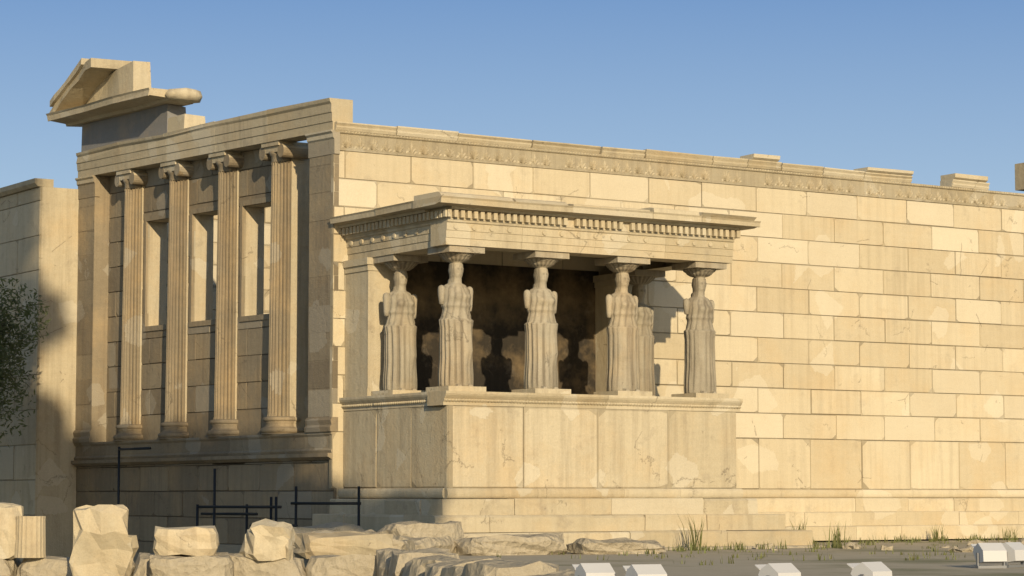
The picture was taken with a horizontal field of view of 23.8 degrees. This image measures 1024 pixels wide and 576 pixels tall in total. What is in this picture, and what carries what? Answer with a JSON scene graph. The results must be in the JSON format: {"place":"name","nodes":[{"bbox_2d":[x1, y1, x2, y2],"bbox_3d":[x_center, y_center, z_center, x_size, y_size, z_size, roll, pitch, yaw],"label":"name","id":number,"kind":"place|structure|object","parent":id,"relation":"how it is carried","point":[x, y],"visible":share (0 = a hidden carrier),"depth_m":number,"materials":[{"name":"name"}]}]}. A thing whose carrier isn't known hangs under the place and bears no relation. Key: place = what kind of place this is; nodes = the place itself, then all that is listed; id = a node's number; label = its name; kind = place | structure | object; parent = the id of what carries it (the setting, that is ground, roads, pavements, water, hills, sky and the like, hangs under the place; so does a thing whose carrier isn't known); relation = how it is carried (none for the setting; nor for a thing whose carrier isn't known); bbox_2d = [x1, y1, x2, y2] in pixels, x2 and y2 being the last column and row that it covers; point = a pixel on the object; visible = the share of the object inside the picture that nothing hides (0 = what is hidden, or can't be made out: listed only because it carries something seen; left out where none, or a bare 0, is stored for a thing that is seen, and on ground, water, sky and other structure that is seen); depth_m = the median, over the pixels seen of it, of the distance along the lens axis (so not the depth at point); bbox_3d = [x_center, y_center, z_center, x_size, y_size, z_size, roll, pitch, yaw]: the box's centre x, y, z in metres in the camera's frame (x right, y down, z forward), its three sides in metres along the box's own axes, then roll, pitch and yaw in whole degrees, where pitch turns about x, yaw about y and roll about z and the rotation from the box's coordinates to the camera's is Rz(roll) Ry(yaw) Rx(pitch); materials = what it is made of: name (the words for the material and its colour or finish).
{"place":"outdoors","nodes":[
{"label":"outdoors","id":0,"kind":"place"},
{"bbox_2d":[0,0,1023,193],"label":"sky","id":1,"kind":"structure","parent":0,"point":[930,89],"materials":[{"name":"blue"}]},
{"bbox_2d":[463,538,1023,575],"bbox_3d":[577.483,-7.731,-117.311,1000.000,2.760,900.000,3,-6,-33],"label":"ground","id":2,"kind":"structure","parent":0,"point":[896,563],"depth_m":33.39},
{"bbox_2d":[0,499,1023,575],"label":"stone blocks","id":3,"kind":"object","parent":2,"relation":"on","point":[103,542],"visible":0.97,"depth_m":31.68,"materials":[{"name":"stone"}]},
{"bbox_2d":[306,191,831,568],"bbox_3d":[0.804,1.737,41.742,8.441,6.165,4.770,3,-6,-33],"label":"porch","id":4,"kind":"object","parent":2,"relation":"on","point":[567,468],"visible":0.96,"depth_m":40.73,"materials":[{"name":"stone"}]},
{"bbox_2d":[371,245,728,397],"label":"caryatids","id":5,"kind":"object","parent":4,"relation":"on","point":[630,352],"visible":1,"depth_m":41.27,"materials":[{"name":"stone"}]},
{"bbox_2d":[322,121,1023,540],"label":"wall","id":6,"kind":"structure","parent":2,"relation":"on","point":[868,325],"depth_m":47.78,"materials":[{"name":"stone"}]},
{"bbox_2d":[497,513,1022,564],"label":"weeds","id":7,"kind":"object","parent":2,"relation":"on","point":[835,544],"visible":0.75,"depth_m":40.04,"materials":[{"name":"green plant"}]},
{"bbox_2d":[572,542,1023,575],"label":"floodlights","id":8,"kind":"object","parent":2,"relation":"on","point":[1005,553],"visible":1,"depth_m":22.15,"materials":[{"name":"grey"}]},
{"label":"ground","id":9,"kind":"structure","parent":0,"visible":0},
{"bbox_2d":[0,277,50,447],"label":"olive tree","id":10,"kind":"object","parent":9,"relation":"on","point":[6,327],"visible":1,"depth_m":48.01,"materials":[{"name":"green plant"}]},
{"bbox_2d":[46,58,352,563],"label":"facade","id":11,"kind":"structure","parent":9,"relation":"on","point":[192,393],"depth_m":47.21,"materials":[{"name":"stone"}]},
{"bbox_2d":[117,447,360,541],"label":"guard rails","id":12,"kind":"object","parent":9,"relation":"on","point":[214,506],"visible":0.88,"depth_m":40.59,"materials":[{"name":"grey metal"}]},
{"bbox_2d":[0,163,1023,561],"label":"wall","id":13,"kind":"structure","parent":9,"relation":"on","point":[38,235],"depth_m":51.39,"materials":[{"name":"stone"}]}
]}

